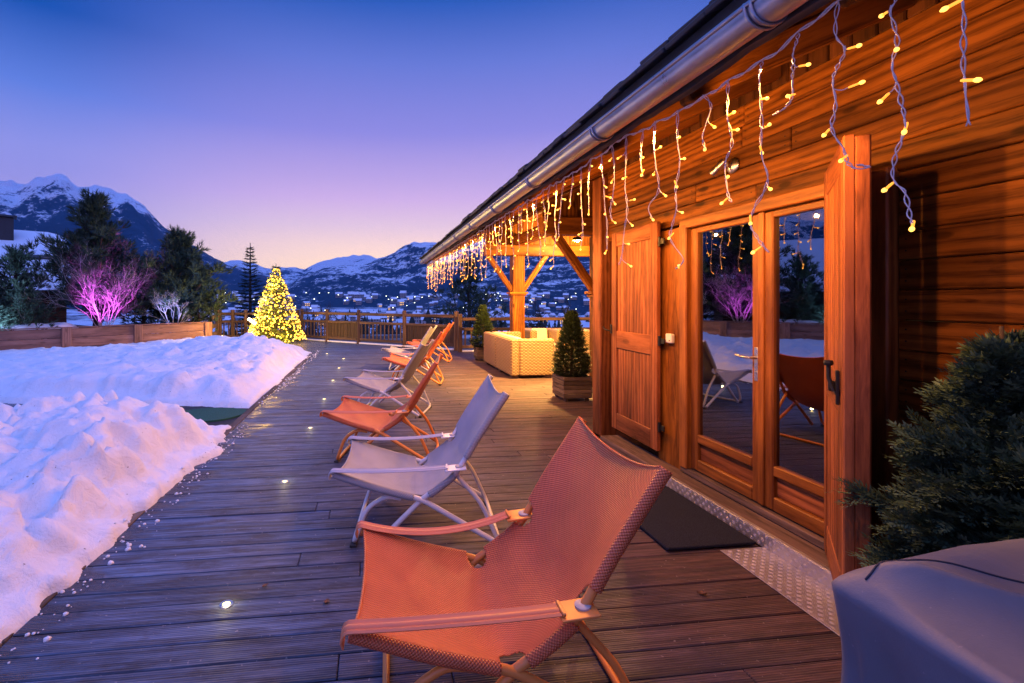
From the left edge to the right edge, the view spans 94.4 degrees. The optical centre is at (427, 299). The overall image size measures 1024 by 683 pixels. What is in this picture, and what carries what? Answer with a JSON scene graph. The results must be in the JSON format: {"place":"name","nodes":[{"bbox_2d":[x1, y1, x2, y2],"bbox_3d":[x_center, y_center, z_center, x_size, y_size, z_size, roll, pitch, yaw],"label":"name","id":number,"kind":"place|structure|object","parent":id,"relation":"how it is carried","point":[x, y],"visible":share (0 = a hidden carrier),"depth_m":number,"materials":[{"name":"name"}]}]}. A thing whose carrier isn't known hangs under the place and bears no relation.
{"place":"outdoors","nodes":[
{"label":"outdoors","id":0,"kind":"place"},
{"bbox_2d":[50,322,165,338],"bbox_3d":[-14.684,1.204,12.448,5.620,0.770,15.046,0,0,40],"label":"planting bed","id":1,"kind":"object","parent":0,"point":[114,326],"visible":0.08,"depth_m":17.78,"materials":[{"name":"white snow"}]},
{"bbox_2d":[0,304,20,330],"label":"garden bush","id":2,"kind":"object","parent":1,"relation":"on","point":[3,322],"visible":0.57,"depth_m":13.69,"materials":[{"name":"green plant"}]},
{"bbox_2d":[0,323,48,329],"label":"snow patch","id":3,"kind":"object","parent":1,"relation":"on","point":[32,325],"visible":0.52,"depth_m":14.04,"materials":[{"name":"white snow"}]},
{"bbox_2d":[0,284,58,329],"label":"bush","id":4,"kind":"object","parent":1,"relation":"on","point":[20,305],"visible":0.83,"depth_m":14.13,"materials":[{"name":"green plant"}]},
{"bbox_2d":[0,243,76,322],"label":"pine tree","id":5,"kind":"object","parent":1,"relation":"on","point":[13,265],"visible":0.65,"depth_m":14.92,"materials":[{"name":"green plant"}]},
{"bbox_2d":[47,322,75,328],"bbox_3d":[-11.775,0.821,14.779,0.600,0.218,1.200,0,0,37],"label":"snow patch","id":6,"kind":"object","parent":1,"relation":"on","point":[62,324],"visible":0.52,"depth_m":14.79,"materials":[{"name":"white snow"}]},
{"bbox_2d":[1,241,157,326],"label":"bare shrub","id":7,"kind":"object","parent":1,"relation":"on","point":[100,305],"visible":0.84,"depth_m":15.26,"materials":[{"name":"purple plant"}]},
{"bbox_2d":[19,186,160,325],"bbox_3d":[-11.388,-1.392,16.091,3.956,5.116,4.500,0,0,-33],"label":"pine tree","id":8,"kind":"object","parent":1,"relation":"on","point":[95,217],"visible":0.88,"depth_m":15.76,"materials":[{"name":"green plant"}]},
{"bbox_2d":[93,253,180,325],"bbox_3d":[-10.733,-0.283,17.252,3.109,3.072,3.481,0,0,28],"label":"pine tree","id":9,"kind":"object","parent":1,"relation":"on","point":[143,319],"visible":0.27,"depth_m":16.92,"materials":[{"name":"green plant"}]},
{"bbox_2d":[136,291,190,322],"bbox_3d":[-8.953,0.380,16.153,1.666,1.556,1.734,0,0,22],"label":"bare tree","id":10,"kind":"object","parent":1,"relation":"on","point":[160,297],"visible":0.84,"depth_m":15.87,"materials":[{"name":"white plant"}]},
{"bbox_2d":[120,224,242,322],"bbox_3d":[-9.125,-0.755,17.357,4.214,4.244,4.023,0,0,-31],"label":"pine tree","id":11,"kind":"object","parent":1,"relation":"on","point":[179,257],"visible":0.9,"depth_m":17.10,"materials":[{"name":"green plant"}]},
{"bbox_2d":[177,296,223,330],"bbox_3d":[-8.235,0.547,16.907,1.494,1.518,1.742,0,0,-40],"label":"shrub","id":12,"kind":"object","parent":1,"relation":"on","point":[197,307],"visible":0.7,"depth_m":16.94,"materials":[{"name":"green plant"}]},
{"bbox_2d":[0,174,311,309],"bbox_3d":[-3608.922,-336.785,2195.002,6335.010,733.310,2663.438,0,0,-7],"label":"mountain","id":13,"kind":"structure","parent":0,"point":[37,204],"depth_m":2005.99,"materials":[{"name":"white snow"}]},
{"bbox_2d":[302,301,310,306],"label":"town house","id":14,"kind":"structure","parent":13,"relation":"on","point":[306,303],"depth_m":1419.27,"materials":[{"name":"white"}]},
{"bbox_2d":[0,180,382,286],"bbox_3d":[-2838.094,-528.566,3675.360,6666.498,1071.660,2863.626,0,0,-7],"label":"mountain","id":15,"kind":"structure","parent":0,"point":[290,275],"depth_m":3940.92,"materials":[{"name":"white snow"}]},
{"bbox_2d":[67,307,588,339],"bbox_3d":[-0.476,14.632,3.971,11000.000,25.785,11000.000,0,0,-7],"label":"ground","id":16,"kind":"structure","parent":0,"point":[74,317],"depth_m":573.76,"materials":[{"name":"white snow"}]},
{"bbox_2d":[0,214,68,323],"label":"neighbour house","id":17,"kind":"structure","parent":16,"relation":"on","point":[10,235],"depth_m":23.67,"materials":[{"name":"tile"}]},
{"bbox_2d":[0,390,247,663],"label":"snow bank","id":18,"kind":"structure","parent":16,"relation":"on","point":[83,478],"depth_m":3.51,"materials":[{"name":"white snow"}]},
{"bbox_2d":[0,332,318,407],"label":"snow bank","id":19,"kind":"structure","parent":16,"relation":"on","point":[247,370],"depth_m":8.86,"materials":[{"name":"white snow"}]},
{"bbox_2d":[224,316,235,324],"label":"town house","id":20,"kind":"structure","parent":16,"relation":"on","point":[226,318],"depth_m":464.51,"materials":[{"name":"tile"}]},
{"bbox_2d":[226,243,269,334],"bbox_3d":[-10.289,-0.119,26.909,3.117,6.363,3.147,0,0,8],"label":"spruce tree","id":21,"kind":"object","parent":16,"relation":"on","point":[249,290],"visible":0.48,"depth_m":26.86,"materials":[{"name":"green plant"}]},
{"bbox_2d":[301,298,330,334],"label":"bare tree","id":22,"kind":"object","parent":16,"relation":"on","point":[315,319],"visible":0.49,"depth_m":32.89,"materials":[{"name":"brown plant"}]},
{"bbox_2d":[316,316,324,325],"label":"town house","id":23,"kind":"structure","parent":16,"relation":"on","point":[319,319],"depth_m":469.42,"materials":[{"name":"white"}]},
{"bbox_2d":[316,305,355,326],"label":"bare tree","id":24,"kind":"object","parent":16,"relation":"on","point":[336,317],"visible":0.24,"depth_m":37.91,"materials":[{"name":"brown plant"}]},
{"bbox_2d":[335,315,344,320],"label":"town house","id":25,"kind":"structure","parent":16,"relation":"on","point":[341,317],"depth_m":496.27,"materials":[{"name":"tile"}]},
{"bbox_2d":[349,315,356,320],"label":"town house","id":26,"kind":"structure","parent":16,"relation":"on","point":[353,318],"depth_m":531.48,"materials":[{"name":"tile"}]},
{"bbox_2d":[149,306,588,334],"bbox_3d":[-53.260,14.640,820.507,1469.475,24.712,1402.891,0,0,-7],"label":"valley woods","id":27,"kind":"object","parent":16,"relation":"on","point":[426,319],"visible":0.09,"depth_m":150.10,"materials":[{"name":"plant"}]},
{"bbox_2d":[369,316,379,321],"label":"town house","id":28,"kind":"structure","parent":16,"relation":"on","point":[375,318],"depth_m":489.26,"materials":[{"name":"tile"}]},
{"bbox_2d":[386,311,395,321],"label":"town house","id":29,"kind":"structure","parent":16,"relation":"on","point":[393,318],"depth_m":530.28,"materials":[{"name":"white"}]},
{"bbox_2d":[412,313,420,322],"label":"town house","id":30,"kind":"structure","parent":16,"relation":"on","point":[417,319],"depth_m":514.59,"materials":[{"name":"tile"}]},
{"bbox_2d":[428,306,443,323],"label":"spruce tree","id":31,"kind":"object","parent":16,"relation":"on","point":[436,320],"visible":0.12,"depth_m":27.19,"materials":[{"name":"green plant"}]},
{"bbox_2d":[430,256,509,334],"bbox_3d":[2.541,0.131,26.680,4.188,5.344,4.524,0,0,-30],"label":"pine tree","id":32,"kind":"object","parent":16,"relation":"on","point":[468,298],"visible":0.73,"depth_m":26.20,"materials":[{"name":"green plant"}]},
{"bbox_2d":[180,339,761,680],"bbox_3d":[1.232,1.675,8.205,14.000,0.050,23.000,0,0,-7],"label":"deck underlay","id":33,"kind":"object","parent":16,"relation":"on","point":[228,421],"depth_m":7.15,"materials":[{"name":"black rubber"}]},
{"bbox_2d":[0,357,309,647],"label":"deck edge board","id":34,"kind":"object","parent":33,"relation":"on","point":[137,515],"visible":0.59,"depth_m":6.12,"materials":[{"name":"brown wood"}]},
{"bbox_2d":[185,408,245,421],"bbox_3d":[-3.135,1.643,6.654,1.064,0.030,0.800,0,0,-7],"label":"turf mat","id":35,"kind":"object","parent":33,"relation":"on","point":[212,414],"visible":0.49,"depth_m":6.68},
{"bbox_2d":[0,340,841,682],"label":"deck","id":36,"kind":"structure","parent":33,"relation":"on","point":[240,524],"depth_m":2.67,"materials":[{"name":"brown wood"}]},
{"bbox_2d":[0,322,211,349],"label":"garden wall","id":37,"kind":"structure","parent":36,"relation":"on","point":[20,338],"depth_m":13.83,"materials":[{"name":"brown wood"}]},
{"bbox_2d":[212,310,218,334],"bbox_3d":[-7.988,0.840,17.473,0.134,1.520,1.860,0,0,-17],"label":"slat screen","id":38,"kind":"object","parent":36,"relation":"on","point":[216,326],"visible":0.41,"depth_m":17.75,"materials":[{"name":"brown wood"}]},
{"bbox_2d":[219,600,233,608],"bbox_3d":[-1.054,1.595,2.447,0.072,0.010,0.072,0,0,-7],"label":"deck lamp","id":39,"kind":"object","parent":36,"relation":"on","point":[225,604],"visible":1,"depth_m":2.44,"materials":[{"name":"metal"}]},
{"bbox_2d":[219,310,299,339],"bbox_3d":[-6.695,1.050,18.576,3.165,1.320,0.176,0,0,-5],"label":"railing","id":40,"kind":"object","parent":36,"relation":"on","point":[233,313],"visible":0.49,"depth_m":18.46,"materials":[{"name":"brown wood"}]},
{"bbox_2d":[247,265,306,343],"bbox_3d":[-5.639,0.147,17.388,2.242,2.993,2.323,0,0,-7],"label":"christmas tree","id":41,"kind":"object","parent":36,"relation":"on","point":[274,332],"visible":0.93,"depth_m":17.16,"materials":[{"name":"green plant"}]},
{"bbox_2d":[300,309,458,350],"bbox_3d":[-2.054,1.035,16.704,7.279,1.350,0.160,0,0,34],"label":"railing","id":42,"kind":"object","parent":36,"relation":"on","point":[353,330],"visible":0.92,"depth_m":16.51,"materials":[{"name":"brown wood"}]},
{"bbox_2d":[319,353,443,462],"bbox_3d":[-0.433,1.093,4.856,1.157,1.014,0.816,0,0,6],"label":"sling chair","id":43,"kind":"object","parent":36,"relation":"on","point":[365,418],"visible":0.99,"depth_m":4.69,"materials":[{"name":"orange fabric"}]},
{"bbox_2d":[343,339,434,417],"bbox_3d":[-0.532,1.093,6.758,1.157,1.014,0.816,0,0,13],"label":"sling chair","id":44,"kind":"object","parent":36,"relation":"on","point":[371,382],"visible":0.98,"depth_m":6.55,"materials":[{"name":"fabric"}]},
{"bbox_2d":[381,325,436,370],"bbox_3d":[-0.392,1.093,10.727,1.157,1.014,0.816,0,0,11],"label":"sling chair","id":45,"kind":"object","parent":36,"relation":"on","point":[424,340],"visible":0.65,"depth_m":10.48,"materials":[{"name":"fabric"}]},
{"bbox_2d":[382,329,445,384],"bbox_3d":[-0.239,1.093,9.102,1.157,1.014,0.816,0,0,7],"label":"sling chair","id":46,"kind":"object","parent":36,"relation":"on","point":[398,360],"visible":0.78,"depth_m":8.83,"materials":[{"name":"orange fabric"}]},
{"bbox_2d":[328,374,509,547],"bbox_3d":[-0.052,1.093,3.339,1.157,1.014,0.816,0,0,0],"label":"sling chair","id":47,"kind":"object","parent":36,"relation":"on","point":[388,474],"visible":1,"depth_m":3.34,"materials":[{"name":"grey fabric"}]},
{"bbox_2d":[406,322,453,362],"bbox_3d":[0.092,1.093,12.316,1.157,1.014,0.816,0,0,11],"label":"sling chair","id":48,"kind":"object","parent":36,"relation":"on","point":[447,329],"visible":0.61,"depth_m":12.12,"materials":[{"name":"orange fabric"}]},
{"bbox_2d":[467,304,493,360],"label":"potted conifer","id":49,"kind":"object","parent":36,"relation":"on","point":[483,319],"visible":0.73,"depth_m":12.29,"materials":[{"name":"green plant"}]},
{"bbox_2d":[340,416,671,682],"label":"sling chair","id":50,"kind":"object","parent":36,"relation":"on","point":[592,498],"visible":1,"depth_m":1.91,"materials":[{"name":"orange fabric"}]},
{"bbox_2d":[484,331,553,377],"bbox_3d":[2.011,1.193,10.645,0.928,0.814,2.318,0,0,-7],"label":"wicker sofa","id":51,"kind":"object","parent":36,"relation":"on","point":[514,354],"visible":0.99,"depth_m":9.53,"materials":[{"name":"wicker"}]},
{"bbox_2d":[458,314,588,351],"bbox_3d":[3.756,1.070,14.449,5.651,1.280,0.163,0,0,-3],"label":"railing","id":52,"kind":"object","parent":36,"relation":"on","point":[460,330],"visible":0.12,"depth_m":14.32,"materials":[{"name":"brown wood"}]},
{"bbox_2d":[525,328,559,348],"bbox_3d":[3.106,1.193,12.731,0.898,0.814,0.898,0,0,-7],"label":"wicker sofa","id":53,"kind":"object","parent":36,"relation":"on","point":[536,333],"visible":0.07,"depth_m":12.64,"materials":[{"name":"wicker"}]},
{"bbox_2d":[550,328,588,347],"bbox_3d":[3.949,1.193,12.635,0.948,0.814,1.048,0,0,-7],"label":"wicker sofa","id":54,"kind":"object","parent":36,"relation":"on","point":[586,333],"visible":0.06,"depth_m":12.13,"materials":[{"name":"wicker"}]},
{"bbox_2d":[549,309,591,401],"bbox_3d":[2.342,0.875,7.539,0.712,1.450,0.729,0,0,-7],"label":"potted conifer","id":55,"kind":"object","parent":36,"relation":"on","point":[571,382],"visible":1,"depth_m":7.42,"materials":[{"name":"green plant"}]},
{"bbox_2d":[640,487,755,549],"bbox_3d":[1.773,1.579,3.441,0.620,0.018,0.910,0,0,-7],"label":"door mat","id":56,"kind":"object","parent":36,"relation":"on","point":[674,520],"depth_m":3.22,"materials":[{"name":"black rubber"}]},
{"bbox_2d":[419,0,1023,579],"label":"chalet","id":57,"kind":"object","parent":36,"relation":"on","point":[773,390],"visible":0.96,"depth_m":2.87,"materials":[{"name":"brown wood"}]},
{"bbox_2d":[572,236,580,241],"bbox_3d":[3.666,-1.885,11.418,0.260,0.930,0.260,0,0,-7],"label":"porch lamp","id":58,"kind":"object","parent":57,"relation":"hanging from","point":[577,239],"visible":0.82,"depth_m":11.35,"materials":[{"name":"black metal"}]},
{"bbox_2d":[666,333,674,342],"bbox_3d":[2.200,0.350,4.232,0.044,0.085,0.085,0,0,-7],"label":"wall box","id":59,"kind":"object","parent":57,"relation":"attached to","point":[670,338],"visible":1,"depth_m":4.20,"materials":[{"name":"white plastic"}]},
{"bbox_2d":[426,0,982,291],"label":"icicle lights","id":60,"kind":"object","parent":57,"relation":"hanging from","point":[964,80],"visible":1,"depth_m":1.87,"materials":[{"name":"yellow"}]},
{"bbox_2d":[709,157,738,176],"bbox_3d":[2.260,-1.014,3.561,0.186,0.133,0.107,0,0,20],"label":"wall spotlight","id":61,"kind":"object","parent":57,"relation":"attached to","point":[732,164],"depth_m":3.53,"materials":[{"name":"metal"}]},
{"bbox_2d":[691,214,757,501],"bbox_3d":[2.295,0.415,3.629,0.128,2.040,0.736,0,0,-7],"label":"door leaf","id":62,"kind":"structure","parent":57,"relation":"in","point":[724,270],"depth_m":3.63,"materials":[{"name":"brown wood"}]},
{"bbox_2d":[765,200,823,536],"bbox_3d":[2.414,0.415,2.897,0.065,2.040,0.734,0,0,-7],"label":"door leaf","id":63,"kind":"structure","parent":57,"relation":"in","point":[794,236],"depth_m":3.03,"materials":[{"name":"brown wood"}]},
{"bbox_2d":[665,476,839,635],"bbox_3d":[2.066,1.547,2.695,0.332,0.102,2.919,0,0,-7],"label":"tread plate","id":64,"kind":"object","parent":36,"relation":"on","point":[799,579],"visible":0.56,"depth_m":2.76,"materials":[{"name":"metal"}]},
{"bbox_2d":[824,326,1023,566],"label":"potted conifer","id":65,"kind":"object","parent":36,"relation":"on","point":[965,485],"visible":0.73,"depth_m":1.73,"materials":[{"name":"green plant"}]},
{"bbox_2d":[831,538,1023,682],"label":"covered barbecue","id":66,"kind":"object","parent":36,"relation":"on","point":[953,615],"visible":1,"depth_m":1.09,"materials":[{"name":"fabric"}]},
{"bbox_2d":[531,310,545,326],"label":"spruce tree","id":67,"kind":"object","parent":16,"relation":"on","point":[540,323],"visible":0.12,"depth_m":25.85,"materials":[{"name":"green plant"}]},
{"bbox_2d":[525,298,581,326],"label":"bare tree","id":68,"kind":"object","parent":16,"relation":"on","point":[563,312],"visible":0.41,"depth_m":35.10,"materials":[{"name":"brown plant"}]},
{"bbox_2d":[0,0,710,268],"label":"sky","id":69,"kind":"structure","parent":0,"point":[306,133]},
{"bbox_2d":[390,304,395,310],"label":"town house","id":70,"kind":"structure","parent":0,"point":[392,307],"depth_m":1013.88,"materials":[{"name":"tile"}]},
{"bbox_2d":[285,239,588,307],"bbox_3d":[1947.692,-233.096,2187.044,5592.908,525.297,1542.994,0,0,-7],"label":"mountain","id":71,"kind":"structure","parent":0,"point":[394,274],"depth_m":1894.99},
{"bbox_2d":[337,292,343,297],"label":"town house","id":72,"kind":"structure","parent":71,"relation":"on","point":[339,294],"depth_m":1690.81,"materials":[{"name":"tile"}]},
{"bbox_2d":[343,299,349,304],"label":"town house","id":73,"kind":"structure","parent":71,"relation":"on","point":[346,302],"depth_m":1579.38,"materials":[{"name":"tile"}]},
{"bbox_2d":[348,292,353,298],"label":"town house","id":74,"kind":"structure","parent":71,"relation":"on","point":[351,294],"depth_m":1612.83,"materials":[{"name":"tile"}]},
{"bbox_2d":[354,292,359,297],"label":"town house","id":75,"kind":"structure","parent":71,"relation":"on","point":[356,294],"depth_m":1607.05,"materials":[{"name":"tile"}]},
{"bbox_2d":[355,298,361,304],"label":"town house","id":76,"kind":"structure","parent":71,"relation":"on","point":[358,301],"depth_m":1544.60,"materials":[{"name":"tile"}]},
{"bbox_2d":[359,292,365,298],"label":"town house","id":77,"kind":"structure","parent":71,"relation":"on","point":[362,294],"depth_m":1604.54,"materials":[{"name":"tile"}]},
{"bbox_2d":[366,297,372,302],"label":"town house","id":78,"kind":"structure","parent":71,"relation":"on","point":[368,299],"depth_m":1558.93,"materials":[{"name":"tile"}]},
{"bbox_2d":[371,293,377,298],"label":"town house","id":79,"kind":"structure","parent":71,"relation":"on","point":[374,295],"depth_m":1580.69,"materials":[{"name":"tile"}]},
{"bbox_2d":[390,297,396,302],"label":"town house","id":80,"kind":"structure","parent":71,"relation":"on","point":[393,299],"depth_m":1547.62,"materials":[{"name":"tile"}]},
{"bbox_2d":[400,291,406,297],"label":"town house","id":81,"kind":"structure","parent":71,"relation":"on","point":[403,294],"depth_m":1585.46,"materials":[{"name":"tile"}]},
{"bbox_2d":[387,262,588,315],"bbox_3d":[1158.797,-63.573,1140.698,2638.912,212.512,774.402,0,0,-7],"label":"mountain","id":82,"kind":"structure","parent":0,"point":[558,280],"depth_m":978.77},
{"bbox_2d":[397,299,404,305],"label":"town house","id":83,"kind":"structure","parent":82,"relation":"on","point":[400,302],"depth_m":1132.29,"materials":[{"name":"white"}]},
{"bbox_2d":[500,293,507,298],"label":"town house","id":84,"kind":"structure","parent":82,"relation":"on","point":[504,295],"depth_m":861.36,"materials":[{"name":"tile"}]},
{"bbox_2d":[539,305,545,311],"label":"town house","id":85,"kind":"structure","parent":82,"relation":"on","point":[542,307],"depth_m":804.25,"materials":[{"name":"tile"}]},
{"bbox_2d":[543,292,549,297],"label":"town house","id":86,"kind":"structure","parent":82,"relation":"on","point":[547,294],"depth_m":887.99,"materials":[{"name":"tile"}]},
{"bbox_2d":[557,297,563,302],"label":"town house","id":87,"kind":"structure","parent":82,"relation":"on","point":[560,299],"depth_m":856.32,"materials":[{"name":"tile"}]},
{"bbox_2d":[583,299,588,304],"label":"town house","id":88,"kind":"structure","parent":82,"relation":"on","point":[586,301],"depth_m":832.73,"materials":[{"name":"tile"}]}
]}

